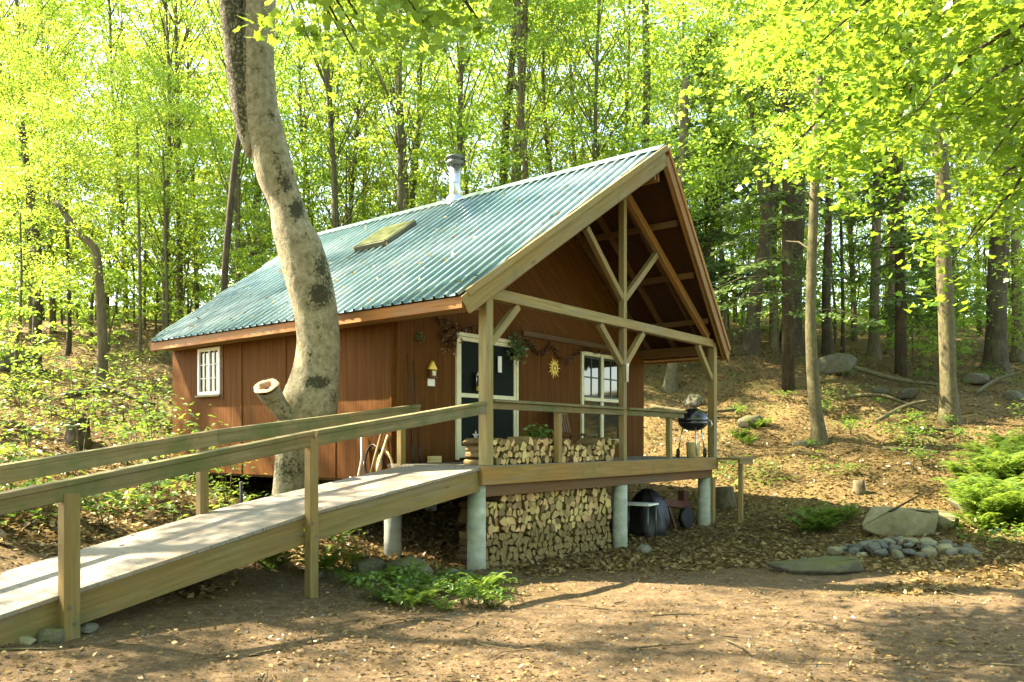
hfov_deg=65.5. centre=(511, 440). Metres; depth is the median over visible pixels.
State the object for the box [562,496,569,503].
firewood log
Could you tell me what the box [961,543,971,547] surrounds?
stone
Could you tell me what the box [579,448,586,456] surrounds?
firewood log
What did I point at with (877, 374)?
fallen branch
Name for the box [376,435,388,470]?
leaning stick
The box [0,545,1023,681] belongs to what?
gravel
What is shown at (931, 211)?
broadleaf tree
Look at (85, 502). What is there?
seedling
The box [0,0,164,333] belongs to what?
broadleaf tree
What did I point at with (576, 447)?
firewood log
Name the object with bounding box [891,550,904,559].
stone
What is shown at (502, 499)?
firewood log
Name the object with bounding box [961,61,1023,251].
broadleaf tree
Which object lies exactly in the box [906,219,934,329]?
sapling
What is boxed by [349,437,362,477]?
bent pipe
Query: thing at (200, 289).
sapling
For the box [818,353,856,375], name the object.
boulder
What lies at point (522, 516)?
firewood log
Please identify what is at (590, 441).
firewood log
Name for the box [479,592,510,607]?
fern
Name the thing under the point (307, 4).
sky
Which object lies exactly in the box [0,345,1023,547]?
ground cover
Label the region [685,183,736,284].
sapling
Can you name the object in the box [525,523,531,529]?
firewood log
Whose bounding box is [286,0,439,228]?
broadleaf tree
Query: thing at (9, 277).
sapling
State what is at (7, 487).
seedling
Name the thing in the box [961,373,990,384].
boulder
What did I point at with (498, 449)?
firewood log
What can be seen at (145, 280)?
sapling
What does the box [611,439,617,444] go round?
firewood log
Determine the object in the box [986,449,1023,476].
fern
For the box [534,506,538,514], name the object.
firewood log
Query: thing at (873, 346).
broadleaf tree
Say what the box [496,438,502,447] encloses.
firewood log
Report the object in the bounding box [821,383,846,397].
seedling
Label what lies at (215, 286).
sapling
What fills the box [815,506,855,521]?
fern
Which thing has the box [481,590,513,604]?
weed
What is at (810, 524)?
fern
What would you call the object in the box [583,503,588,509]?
firewood log
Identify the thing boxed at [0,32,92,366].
broadleaf tree
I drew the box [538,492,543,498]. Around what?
firewood log
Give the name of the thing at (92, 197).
sapling
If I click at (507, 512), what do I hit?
firewood log
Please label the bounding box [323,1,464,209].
broadleaf tree
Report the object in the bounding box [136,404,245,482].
sapling plant
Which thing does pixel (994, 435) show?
fern
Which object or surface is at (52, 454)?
sapling plant
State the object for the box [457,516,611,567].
firewood bottom rows
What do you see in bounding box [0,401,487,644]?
access ramp
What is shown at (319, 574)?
stone
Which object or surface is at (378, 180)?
sapling
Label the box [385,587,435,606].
fern
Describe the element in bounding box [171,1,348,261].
broadleaf tree
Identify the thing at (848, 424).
seedling
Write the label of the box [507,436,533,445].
firewood log
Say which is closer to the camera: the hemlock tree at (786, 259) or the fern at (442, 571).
the fern at (442, 571)
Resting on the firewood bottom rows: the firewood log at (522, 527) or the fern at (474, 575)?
the firewood log at (522, 527)
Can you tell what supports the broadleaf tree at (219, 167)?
on the ground at (560, 625)
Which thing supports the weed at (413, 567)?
on the ground at (560, 625)
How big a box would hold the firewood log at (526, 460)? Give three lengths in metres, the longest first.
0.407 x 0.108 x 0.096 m
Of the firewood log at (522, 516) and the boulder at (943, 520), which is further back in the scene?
the boulder at (943, 520)
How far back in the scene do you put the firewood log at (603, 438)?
12.83 m
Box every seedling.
[0,362,60,409]
[0,378,34,410]
[0,378,35,402]
[0,402,63,447]
[0,403,29,428]
[0,442,50,490]
[0,443,36,454]
[0,477,53,512]
[0,485,15,491]
[1,350,83,420]
[16,473,80,524]
[59,401,198,493]
[66,395,112,417]
[73,346,166,423]
[80,493,105,507]
[95,417,154,443]
[111,486,165,517]
[124,373,172,423]
[124,456,195,516]
[133,410,164,421]
[134,418,167,434]
[139,477,190,499]
[727,403,754,417]
[759,390,797,397]
[785,450,854,482]
[801,437,820,447]
[807,387,857,409]
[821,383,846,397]
[822,398,839,415]
[824,462,867,474]
[832,415,867,435]
[834,380,868,399]
[837,363,867,377]
[858,351,878,366]
[863,421,908,441]
[867,408,941,471]
[872,397,889,405]
[882,436,910,445]
[892,421,929,442]
[897,426,956,447]
[898,408,932,427]
[906,448,937,464]
[935,412,958,424]
[945,425,973,441]
[968,370,1005,377]
[971,361,1013,376]
[997,398,1023,424]
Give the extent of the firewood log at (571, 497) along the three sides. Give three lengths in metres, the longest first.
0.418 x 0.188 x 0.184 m
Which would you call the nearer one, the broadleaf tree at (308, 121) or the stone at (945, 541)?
the stone at (945, 541)
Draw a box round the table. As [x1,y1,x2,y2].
[627,502,658,541]
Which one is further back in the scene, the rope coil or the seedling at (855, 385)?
the seedling at (855, 385)
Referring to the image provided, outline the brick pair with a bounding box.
[427,456,441,462]
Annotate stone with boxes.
[18,635,35,644]
[36,628,64,643]
[80,623,98,632]
[318,571,322,578]
[350,558,385,573]
[446,569,458,576]
[455,569,473,576]
[482,568,508,579]
[635,544,651,553]
[791,440,807,446]
[827,546,843,555]
[848,547,859,555]
[851,544,871,555]
[856,552,867,556]
[859,542,870,549]
[865,542,880,553]
[871,386,890,393]
[872,539,888,549]
[874,549,887,555]
[882,537,895,545]
[889,544,901,550]
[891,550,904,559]
[893,536,905,547]
[898,538,919,546]
[901,549,915,556]
[903,539,913,546]
[904,542,913,548]
[908,546,937,557]
[915,552,926,557]
[917,537,936,548]
[919,539,936,545]
[919,541,935,549]
[938,544,952,553]
[939,539,951,543]
[944,548,957,555]
[959,547,979,554]
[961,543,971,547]
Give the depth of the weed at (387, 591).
8.08 m
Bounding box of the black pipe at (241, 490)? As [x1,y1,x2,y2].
[239,481,242,502]
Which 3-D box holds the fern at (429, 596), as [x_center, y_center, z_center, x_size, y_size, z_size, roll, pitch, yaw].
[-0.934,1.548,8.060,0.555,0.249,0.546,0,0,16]
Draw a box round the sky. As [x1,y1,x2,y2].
[0,0,1023,315]
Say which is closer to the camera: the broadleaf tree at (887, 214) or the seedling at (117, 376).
the seedling at (117, 376)
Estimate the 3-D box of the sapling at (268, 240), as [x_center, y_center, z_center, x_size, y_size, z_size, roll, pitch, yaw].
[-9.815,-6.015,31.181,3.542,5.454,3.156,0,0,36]
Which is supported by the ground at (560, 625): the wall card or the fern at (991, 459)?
the fern at (991, 459)
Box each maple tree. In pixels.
[232,0,572,110]
[659,0,1023,221]
[714,0,1023,330]
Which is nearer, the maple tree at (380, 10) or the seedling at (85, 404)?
the maple tree at (380, 10)
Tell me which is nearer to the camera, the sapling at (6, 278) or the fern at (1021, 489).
the fern at (1021, 489)
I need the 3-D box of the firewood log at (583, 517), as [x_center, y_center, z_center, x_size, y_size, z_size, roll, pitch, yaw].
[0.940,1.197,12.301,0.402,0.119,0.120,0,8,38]
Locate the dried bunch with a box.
[436,317,462,355]
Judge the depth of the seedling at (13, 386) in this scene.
18.44 m
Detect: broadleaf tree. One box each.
[0,0,83,251]
[0,0,96,256]
[0,0,114,251]
[0,0,117,319]
[0,0,140,340]
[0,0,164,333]
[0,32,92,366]
[0,49,144,355]
[0,85,163,382]
[1,1,83,312]
[1,14,129,282]
[16,0,255,330]
[30,0,185,318]
[34,0,221,323]
[79,41,198,354]
[86,62,220,357]
[105,5,232,320]
[111,0,247,321]
[122,0,247,310]
[159,0,322,281]
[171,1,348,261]
[192,0,335,251]
[193,46,298,273]
[217,0,418,231]
[220,3,312,292]
[247,24,362,227]
[274,3,431,231]
[275,0,434,228]
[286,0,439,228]
[290,65,375,228]
[303,0,492,215]
[313,2,454,209]
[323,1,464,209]
[333,1,501,208]
[367,0,555,212]
[381,53,486,200]
[402,0,541,194]
[418,0,622,190]
[443,0,596,185]
[444,1,586,184]
[471,0,674,183]
[477,1,608,177]
[478,0,608,181]
[489,0,737,194]
[508,0,658,170]
[530,0,834,392]
[550,0,688,160]
[615,0,769,259]
[617,0,758,250]
[631,40,730,204]
[641,0,663,147]
[650,0,818,351]
[654,0,879,356]
[671,77,770,329]
[677,32,807,321]
[688,0,887,355]
[696,1,850,343]
[700,61,864,278]
[708,0,914,446]
[721,18,914,270]
[730,0,940,355]
[779,5,954,341]
[805,129,886,352]
[807,29,981,355]
[808,7,950,360]
[814,1,962,425]
[833,15,966,331]
[837,64,931,276]
[844,29,1023,348]
[894,20,1023,362]
[904,94,991,321]
[906,34,983,233]
[920,35,1021,335]
[939,14,1023,377]
[958,34,1023,283]
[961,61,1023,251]
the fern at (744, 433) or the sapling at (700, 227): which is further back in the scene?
the sapling at (700, 227)
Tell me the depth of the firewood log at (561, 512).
11.73 m
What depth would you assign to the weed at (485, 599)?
7.80 m
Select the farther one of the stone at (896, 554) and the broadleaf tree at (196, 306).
the broadleaf tree at (196, 306)
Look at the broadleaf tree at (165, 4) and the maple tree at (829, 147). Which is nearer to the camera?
the maple tree at (829, 147)
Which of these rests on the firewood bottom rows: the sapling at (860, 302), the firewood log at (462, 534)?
the firewood log at (462, 534)
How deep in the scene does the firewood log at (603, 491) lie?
12.69 m
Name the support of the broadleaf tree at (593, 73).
on the ground at (560, 625)
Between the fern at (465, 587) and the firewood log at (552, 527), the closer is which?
the fern at (465, 587)
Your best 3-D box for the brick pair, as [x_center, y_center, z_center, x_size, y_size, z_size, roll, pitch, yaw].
[-1.122,0.276,11.532,0.100,0.095,0.200,0,0,38]
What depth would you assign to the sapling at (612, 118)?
31.72 m
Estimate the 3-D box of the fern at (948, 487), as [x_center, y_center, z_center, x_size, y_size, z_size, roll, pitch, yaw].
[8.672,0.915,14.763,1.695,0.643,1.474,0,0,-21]
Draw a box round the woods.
[0,0,1023,326]
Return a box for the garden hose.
[363,444,383,473]
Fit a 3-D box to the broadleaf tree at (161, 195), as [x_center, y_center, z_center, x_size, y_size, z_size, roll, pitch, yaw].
[-11.621,-7.431,26.943,4.332,10.447,4.497,0,0,16]
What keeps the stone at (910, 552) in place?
on the ground at (560, 625)
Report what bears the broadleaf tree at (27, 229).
on the ground at (560, 625)
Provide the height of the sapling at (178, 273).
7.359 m
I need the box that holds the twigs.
[0,379,1023,681]
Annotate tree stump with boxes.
[63,418,91,450]
[715,486,736,509]
[851,480,865,495]
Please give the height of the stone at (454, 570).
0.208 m
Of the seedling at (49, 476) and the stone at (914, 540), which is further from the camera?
the stone at (914, 540)
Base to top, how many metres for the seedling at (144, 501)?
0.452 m
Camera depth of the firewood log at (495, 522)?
10.55 m
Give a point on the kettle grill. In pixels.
(695, 419)
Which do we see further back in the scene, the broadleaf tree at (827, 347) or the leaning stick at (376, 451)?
the broadleaf tree at (827, 347)
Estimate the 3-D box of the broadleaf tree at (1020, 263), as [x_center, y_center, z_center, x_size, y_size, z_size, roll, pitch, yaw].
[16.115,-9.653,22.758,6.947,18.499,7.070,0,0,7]
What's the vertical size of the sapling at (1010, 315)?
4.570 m
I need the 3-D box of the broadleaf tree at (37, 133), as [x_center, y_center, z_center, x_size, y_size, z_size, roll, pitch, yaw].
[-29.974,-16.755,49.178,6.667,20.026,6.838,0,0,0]
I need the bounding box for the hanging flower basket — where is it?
[506,331,531,365]
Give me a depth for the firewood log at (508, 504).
10.85 m
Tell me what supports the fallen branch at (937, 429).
on the ground at (560, 625)
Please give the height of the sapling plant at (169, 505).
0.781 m
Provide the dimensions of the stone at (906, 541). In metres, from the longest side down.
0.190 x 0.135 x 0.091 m
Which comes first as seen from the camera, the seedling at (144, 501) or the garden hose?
the seedling at (144, 501)
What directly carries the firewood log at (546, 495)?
on the firewood log at (550, 500)
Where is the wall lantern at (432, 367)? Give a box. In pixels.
[428,361,437,377]
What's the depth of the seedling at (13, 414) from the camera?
13.19 m
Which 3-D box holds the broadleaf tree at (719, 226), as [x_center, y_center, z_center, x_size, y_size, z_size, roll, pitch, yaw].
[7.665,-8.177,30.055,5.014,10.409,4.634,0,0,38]
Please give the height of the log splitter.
0.692 m
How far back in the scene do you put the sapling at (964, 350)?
26.34 m
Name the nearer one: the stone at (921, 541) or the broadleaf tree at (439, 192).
the stone at (921, 541)
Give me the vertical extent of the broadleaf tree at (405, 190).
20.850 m
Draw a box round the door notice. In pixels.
[498,356,501,372]
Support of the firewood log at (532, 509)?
on the firewood log
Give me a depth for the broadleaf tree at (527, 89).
39.27 m
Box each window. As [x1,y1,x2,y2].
[195,344,223,398]
[580,351,618,442]
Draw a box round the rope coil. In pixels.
[376,450,392,468]
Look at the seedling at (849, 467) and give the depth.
17.35 m
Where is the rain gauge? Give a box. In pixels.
[625,364,628,381]
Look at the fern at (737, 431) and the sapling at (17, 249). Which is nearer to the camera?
the fern at (737, 431)
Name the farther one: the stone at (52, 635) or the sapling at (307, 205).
the sapling at (307, 205)
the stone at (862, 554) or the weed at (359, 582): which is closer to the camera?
the weed at (359, 582)
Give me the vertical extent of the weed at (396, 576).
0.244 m
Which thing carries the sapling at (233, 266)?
on the ground at (560, 625)
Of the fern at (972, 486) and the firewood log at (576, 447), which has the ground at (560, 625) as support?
the fern at (972, 486)
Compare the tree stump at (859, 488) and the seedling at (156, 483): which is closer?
the seedling at (156, 483)
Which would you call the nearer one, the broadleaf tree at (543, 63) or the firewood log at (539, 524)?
the firewood log at (539, 524)
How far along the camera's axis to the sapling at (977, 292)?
33.14 m
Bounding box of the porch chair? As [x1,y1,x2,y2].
[562,412,597,443]
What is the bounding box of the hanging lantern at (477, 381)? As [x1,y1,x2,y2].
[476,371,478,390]
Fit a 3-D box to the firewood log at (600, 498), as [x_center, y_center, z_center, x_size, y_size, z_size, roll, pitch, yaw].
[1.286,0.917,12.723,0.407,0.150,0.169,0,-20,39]
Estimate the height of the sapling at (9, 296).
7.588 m
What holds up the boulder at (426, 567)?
on the ground at (560, 625)
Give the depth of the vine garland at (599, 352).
15.11 m
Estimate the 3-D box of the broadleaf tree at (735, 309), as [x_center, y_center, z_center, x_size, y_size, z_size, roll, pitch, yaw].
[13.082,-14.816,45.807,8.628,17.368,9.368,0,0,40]
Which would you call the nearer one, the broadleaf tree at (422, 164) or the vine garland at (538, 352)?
the vine garland at (538, 352)
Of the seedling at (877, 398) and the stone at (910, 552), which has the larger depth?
the seedling at (877, 398)
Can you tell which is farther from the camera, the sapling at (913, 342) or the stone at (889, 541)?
the sapling at (913, 342)
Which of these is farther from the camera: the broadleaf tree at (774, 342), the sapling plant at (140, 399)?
the broadleaf tree at (774, 342)
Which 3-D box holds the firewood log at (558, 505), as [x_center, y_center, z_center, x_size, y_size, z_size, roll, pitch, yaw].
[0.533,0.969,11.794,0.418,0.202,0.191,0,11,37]
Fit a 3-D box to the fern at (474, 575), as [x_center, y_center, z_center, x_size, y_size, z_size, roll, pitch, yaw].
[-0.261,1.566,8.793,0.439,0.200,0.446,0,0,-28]
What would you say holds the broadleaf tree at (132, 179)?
on the ground at (560, 625)
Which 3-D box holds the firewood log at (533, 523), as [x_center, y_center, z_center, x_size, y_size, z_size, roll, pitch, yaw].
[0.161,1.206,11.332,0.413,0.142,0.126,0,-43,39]
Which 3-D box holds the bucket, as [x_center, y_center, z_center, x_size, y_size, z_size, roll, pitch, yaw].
[3.428,0.179,15.047,0.280,0.288,0.270,0,0,38]
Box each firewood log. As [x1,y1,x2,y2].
[458,514,466,522]
[459,500,487,508]
[459,531,466,538]
[460,508,487,515]
[462,438,478,445]
[464,459,478,464]
[465,445,493,451]
[465,452,478,456]
[466,522,494,534]
[486,495,506,502]
[486,515,491,523]
[488,501,496,509]
[488,507,492,515]
[491,508,498,518]
[491,516,497,526]
[493,458,500,464]
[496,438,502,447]
[496,445,500,452]
[497,503,502,509]
[497,508,504,516]
[497,516,506,525]
[498,453,507,458]
[499,526,505,530]
[502,439,510,446]
[504,510,510,515]
[505,502,512,508]
[506,495,512,501]
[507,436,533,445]
[507,439,514,446]
[509,524,515,531]
[510,452,517,457]
[510,502,516,508]
[510,516,516,524]
[511,509,515,517]
[514,441,526,449]
[514,501,521,509]
[514,516,521,523]
[516,523,525,531]
[519,448,526,459]
[520,457,528,463]
[520,514,524,524]
[521,493,531,500]
[521,499,527,510]
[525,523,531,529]
[526,444,531,450]
[526,450,533,456]
[527,505,535,514]
[528,455,536,463]
[528,521,536,530]
[531,437,548,445]
[533,520,541,528]
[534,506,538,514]
[535,499,541,506]
[537,445,545,452]
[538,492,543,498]
[538,513,545,520]
[539,504,545,512]
[540,455,548,462]
[540,497,547,504]
[542,492,551,498]
[543,510,549,518]
[547,496,553,504]
[547,504,554,512]
[549,510,559,519]
[549,523,555,531]
[553,500,561,510]
[556,516,564,522]
[557,510,563,516]
[559,490,565,496]
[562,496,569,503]
[562,504,569,510]
[562,509,568,518]
[567,455,577,461]
[567,494,574,502]
[570,507,577,515]
[572,444,578,450]
[573,489,578,495]
[573,514,580,521]
[574,495,580,503]
[577,439,601,445]
[578,508,582,515]
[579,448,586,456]
[581,438,604,444]
[581,514,585,520]
[582,445,590,451]
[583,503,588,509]
[585,488,596,496]
[587,495,591,503]
[588,499,593,509]
[591,437,610,445]
[597,492,603,503]
[599,488,605,494]
[600,454,609,460]
[601,506,605,514]
[603,498,610,507]
[605,507,611,513]
[608,448,614,457]
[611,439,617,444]
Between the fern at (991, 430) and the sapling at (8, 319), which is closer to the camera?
the fern at (991, 430)
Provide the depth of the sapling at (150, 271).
35.90 m
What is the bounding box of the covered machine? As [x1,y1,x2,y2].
[627,488,669,537]
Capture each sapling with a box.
[0,179,73,321]
[0,194,26,305]
[0,194,64,325]
[0,199,93,394]
[0,200,47,307]
[0,214,26,308]
[0,247,40,366]
[0,256,43,327]
[0,285,16,334]
[2,308,14,323]
[4,157,52,319]
[18,227,106,319]
[23,220,133,339]
[42,235,108,324]
[44,222,81,319]
[58,251,109,318]
[58,263,156,354]
[62,225,137,319]
[72,178,219,329]
[78,167,156,320]
[86,239,161,325]
[106,183,193,331]
[106,205,175,307]
[132,171,212,321]
[132,180,219,317]
[132,220,219,324]
[138,264,194,326]
[142,263,175,320]
[150,194,230,313]
[194,245,267,302]
[195,239,273,295]
[200,190,272,286]
[203,272,247,300]
[204,200,273,296]
[205,160,311,280]
[208,221,274,282]
[246,180,324,253]
[246,252,277,272]
[268,228,320,255]
[310,195,354,228]
[311,140,396,229]
[337,160,395,218]
[347,200,384,216]
[348,187,395,221]
[352,190,395,216]
[408,177,432,206]
[409,180,447,204]
[553,105,655,164]
[682,317,723,369]
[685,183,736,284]
[687,133,781,328]
[699,231,748,286]
[704,201,765,340]
[716,243,781,338]
[724,204,778,308]
[724,215,781,313]
[732,176,805,315]
[736,217,857,331]
[758,187,821,305]
[763,279,818,330]
[777,184,908,344]
[819,239,880,327]
[856,270,887,332]
[857,272,917,335]
[859,270,937,350]
[869,224,933,334]
[871,275,960,368]
[884,189,987,329]
[884,262,1005,373]
[886,234,985,340]
[886,248,934,342]
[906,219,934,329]
[911,220,985,315]
[913,254,981,333]
[915,248,976,328]
[954,226,1023,324]
[954,286,975,330]
[958,218,1023,326]
[961,256,1023,327]
[968,251,1023,350]
[973,286,1023,337]
[984,261,1023,333]
[1006,265,1023,351]
[1007,271,1023,351]
[1007,274,1023,353]
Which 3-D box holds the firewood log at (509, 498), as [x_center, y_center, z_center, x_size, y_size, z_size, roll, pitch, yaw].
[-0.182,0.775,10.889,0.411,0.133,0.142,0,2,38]
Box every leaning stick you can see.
[370,433,382,472]
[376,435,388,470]
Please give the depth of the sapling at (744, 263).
42.42 m
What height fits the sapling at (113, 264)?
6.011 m
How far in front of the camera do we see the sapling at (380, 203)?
42.73 m
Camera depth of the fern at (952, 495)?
14.12 m
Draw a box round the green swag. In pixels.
[413,332,428,344]
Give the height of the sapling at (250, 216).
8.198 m
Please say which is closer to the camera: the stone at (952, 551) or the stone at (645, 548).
the stone at (952, 551)
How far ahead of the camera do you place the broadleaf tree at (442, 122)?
47.82 m
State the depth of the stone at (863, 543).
11.98 m
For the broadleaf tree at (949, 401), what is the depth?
20.84 m
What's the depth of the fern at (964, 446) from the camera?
17.66 m
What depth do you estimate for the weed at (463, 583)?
7.95 m
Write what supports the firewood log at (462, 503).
on the firewood log at (463, 512)
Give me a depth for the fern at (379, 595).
8.12 m
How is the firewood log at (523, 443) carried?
on the firewood log at (524, 453)
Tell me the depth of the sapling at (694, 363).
26.60 m
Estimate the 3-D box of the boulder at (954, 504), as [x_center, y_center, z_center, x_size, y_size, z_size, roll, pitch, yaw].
[8.298,1.327,14.656,0.516,0.702,0.808,10,-7,-24]
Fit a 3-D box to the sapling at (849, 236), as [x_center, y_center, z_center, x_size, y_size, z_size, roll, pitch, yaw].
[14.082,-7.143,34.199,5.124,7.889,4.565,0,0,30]
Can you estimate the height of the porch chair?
0.922 m
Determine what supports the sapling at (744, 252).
on the ground at (560, 625)
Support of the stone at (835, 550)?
on the ground at (560, 625)
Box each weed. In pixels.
[318,566,344,578]
[323,569,368,584]
[341,565,400,600]
[361,568,421,586]
[361,585,403,598]
[363,574,420,590]
[367,589,422,609]
[384,572,436,588]
[385,557,438,582]
[395,568,436,593]
[423,572,459,593]
[432,572,488,604]
[445,588,502,608]
[449,580,489,605]
[453,582,504,607]
[466,582,513,597]
[480,572,518,588]
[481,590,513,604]
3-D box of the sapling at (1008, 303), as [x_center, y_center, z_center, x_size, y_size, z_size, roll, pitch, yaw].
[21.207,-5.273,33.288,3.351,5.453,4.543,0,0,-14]
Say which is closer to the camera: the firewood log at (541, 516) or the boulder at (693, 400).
the firewood log at (541, 516)
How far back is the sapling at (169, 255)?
40.29 m
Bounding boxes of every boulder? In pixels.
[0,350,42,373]
[383,556,434,584]
[683,394,702,407]
[737,415,764,428]
[765,556,863,574]
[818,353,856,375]
[862,480,952,535]
[897,388,915,399]
[937,510,958,528]
[946,494,984,512]
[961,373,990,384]
[1003,390,1023,400]
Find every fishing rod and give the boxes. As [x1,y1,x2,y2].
[407,353,413,463]
[413,366,420,462]
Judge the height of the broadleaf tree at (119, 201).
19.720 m
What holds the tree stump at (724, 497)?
on the ground at (560, 625)
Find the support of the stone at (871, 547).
on the ground at (560, 625)
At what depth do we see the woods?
55.34 m
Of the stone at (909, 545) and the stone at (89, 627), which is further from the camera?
the stone at (909, 545)
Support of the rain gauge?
attached to the wooden cabin
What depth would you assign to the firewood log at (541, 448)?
11.34 m
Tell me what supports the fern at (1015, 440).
on the ground at (560, 625)
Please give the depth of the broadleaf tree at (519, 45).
28.01 m
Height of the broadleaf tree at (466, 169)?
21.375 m
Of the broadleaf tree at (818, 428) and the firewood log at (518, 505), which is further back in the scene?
the broadleaf tree at (818, 428)
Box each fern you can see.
[256,548,299,569]
[293,545,351,572]
[318,544,366,570]
[339,569,368,585]
[366,580,400,601]
[372,585,414,602]
[379,584,422,597]
[381,563,420,584]
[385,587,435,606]
[392,578,448,604]
[422,568,457,587]
[426,596,463,610]
[432,571,470,591]
[451,575,484,593]
[455,572,511,590]
[467,572,504,589]
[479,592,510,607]
[729,427,752,437]
[729,428,748,438]
[736,432,760,443]
[741,418,769,428]
[758,416,775,425]
[783,516,829,532]
[790,508,844,527]
[794,502,833,517]
[804,516,834,529]
[804,517,846,531]
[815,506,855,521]
[816,500,867,521]
[928,471,1023,495]
[932,477,1023,523]
[937,452,1023,483]
[939,488,1015,517]
[941,500,1008,528]
[942,485,1015,501]
[949,483,1005,505]
[952,433,1013,455]
[952,449,1023,478]
[952,467,1014,483]
[952,499,1010,526]
[953,459,990,473]
[953,466,1023,483]
[954,473,979,488]
[958,439,1019,457]
[966,472,1023,490]
[967,461,1023,483]
[968,447,1021,458]
[969,473,1022,492]
[970,444,1023,466]
[971,442,1023,461]
[971,485,1018,507]
[973,427,1023,442]
[979,430,1023,443]
[979,433,1023,442]
[979,486,1023,516]
[985,436,1023,453]
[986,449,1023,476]
[990,498,1023,522]
[993,481,1023,493]
[999,439,1023,454]
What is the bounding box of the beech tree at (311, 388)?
[219,0,339,525]
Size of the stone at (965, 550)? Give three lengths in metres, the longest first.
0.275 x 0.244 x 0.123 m
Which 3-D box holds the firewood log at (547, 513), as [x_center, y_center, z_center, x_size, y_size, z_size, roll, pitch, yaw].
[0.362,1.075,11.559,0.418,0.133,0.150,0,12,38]
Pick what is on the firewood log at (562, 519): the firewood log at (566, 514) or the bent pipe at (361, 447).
the firewood log at (566, 514)
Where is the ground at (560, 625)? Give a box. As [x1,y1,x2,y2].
[0,309,1023,681]
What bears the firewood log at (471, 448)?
on the firewood log
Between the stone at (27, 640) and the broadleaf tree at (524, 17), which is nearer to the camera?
the stone at (27, 640)
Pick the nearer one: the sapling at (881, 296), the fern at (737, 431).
the fern at (737, 431)
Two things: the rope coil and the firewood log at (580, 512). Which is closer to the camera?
the rope coil
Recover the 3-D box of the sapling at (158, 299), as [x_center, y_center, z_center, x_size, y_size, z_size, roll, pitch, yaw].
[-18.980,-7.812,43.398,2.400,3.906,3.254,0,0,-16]
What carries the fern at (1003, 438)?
on the ground at (560, 625)
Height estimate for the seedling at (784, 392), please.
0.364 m
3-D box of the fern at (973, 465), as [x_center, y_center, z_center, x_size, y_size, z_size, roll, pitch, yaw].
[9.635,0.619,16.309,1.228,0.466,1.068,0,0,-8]
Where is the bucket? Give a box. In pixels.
[686,442,699,457]
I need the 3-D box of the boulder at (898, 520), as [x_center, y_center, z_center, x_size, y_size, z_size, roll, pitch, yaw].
[6.681,1.142,13.431,1.391,1.058,1.095,0,0,-9]
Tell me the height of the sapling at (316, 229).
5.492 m
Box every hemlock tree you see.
[666,29,774,308]
[709,0,883,391]
[839,78,989,377]
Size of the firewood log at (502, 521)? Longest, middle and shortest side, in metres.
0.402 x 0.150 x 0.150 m
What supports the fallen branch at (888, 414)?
on the ground at (560, 625)
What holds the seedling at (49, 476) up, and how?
on the ground at (560, 625)
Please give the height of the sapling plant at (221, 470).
1.313 m
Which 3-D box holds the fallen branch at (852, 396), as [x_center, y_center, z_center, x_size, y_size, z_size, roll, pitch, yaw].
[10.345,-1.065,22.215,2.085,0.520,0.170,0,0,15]
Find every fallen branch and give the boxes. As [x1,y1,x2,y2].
[63,386,155,406]
[650,404,735,413]
[842,393,922,410]
[853,365,938,385]
[873,399,931,423]
[882,446,960,456]
[905,427,959,435]
[974,370,1023,394]
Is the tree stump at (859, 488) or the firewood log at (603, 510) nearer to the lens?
the firewood log at (603, 510)
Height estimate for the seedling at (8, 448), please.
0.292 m
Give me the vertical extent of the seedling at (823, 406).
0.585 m
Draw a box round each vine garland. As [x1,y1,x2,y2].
[432,316,493,333]
[525,338,552,355]
[551,342,589,364]
[584,347,611,356]
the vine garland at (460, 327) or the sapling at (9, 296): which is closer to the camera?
the vine garland at (460, 327)
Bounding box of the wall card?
[428,379,434,385]
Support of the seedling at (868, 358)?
on the ground at (560, 625)
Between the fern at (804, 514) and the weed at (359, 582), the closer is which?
the weed at (359, 582)
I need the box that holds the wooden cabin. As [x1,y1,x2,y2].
[148,144,755,571]
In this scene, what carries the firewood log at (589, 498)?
on the firewood log at (591, 505)
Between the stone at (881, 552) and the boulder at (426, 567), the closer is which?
the boulder at (426, 567)
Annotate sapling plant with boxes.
[0,346,146,451]
[13,453,117,523]
[80,489,143,528]
[81,374,214,485]
[127,476,214,521]
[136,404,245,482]
[172,442,274,506]
[213,496,249,507]
[326,529,365,549]
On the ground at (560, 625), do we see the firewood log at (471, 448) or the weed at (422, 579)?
the weed at (422, 579)
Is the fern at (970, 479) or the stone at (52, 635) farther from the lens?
the fern at (970, 479)
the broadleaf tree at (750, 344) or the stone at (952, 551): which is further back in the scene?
the broadleaf tree at (750, 344)
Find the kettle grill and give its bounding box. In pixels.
[676,406,712,456]
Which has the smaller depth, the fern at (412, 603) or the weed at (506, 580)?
the fern at (412, 603)
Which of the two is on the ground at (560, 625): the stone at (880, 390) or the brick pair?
the stone at (880, 390)
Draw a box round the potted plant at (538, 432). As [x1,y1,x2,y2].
[521,424,553,437]
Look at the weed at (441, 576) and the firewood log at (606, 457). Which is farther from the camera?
the firewood log at (606, 457)
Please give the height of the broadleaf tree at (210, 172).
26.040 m
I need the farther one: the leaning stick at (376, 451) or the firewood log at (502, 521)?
the leaning stick at (376, 451)
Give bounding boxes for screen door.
[460,336,478,457]
[493,342,515,438]
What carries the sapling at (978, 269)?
on the ground at (560, 625)
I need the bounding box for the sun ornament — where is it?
[548,357,559,376]
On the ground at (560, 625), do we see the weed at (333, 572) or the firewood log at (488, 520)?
the weed at (333, 572)
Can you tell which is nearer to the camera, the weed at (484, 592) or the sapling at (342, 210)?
the weed at (484, 592)
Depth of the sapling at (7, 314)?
23.18 m
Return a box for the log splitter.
[663,490,695,528]
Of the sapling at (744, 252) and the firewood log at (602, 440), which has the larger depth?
the sapling at (744, 252)
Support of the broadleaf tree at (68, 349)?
on the ground at (560, 625)

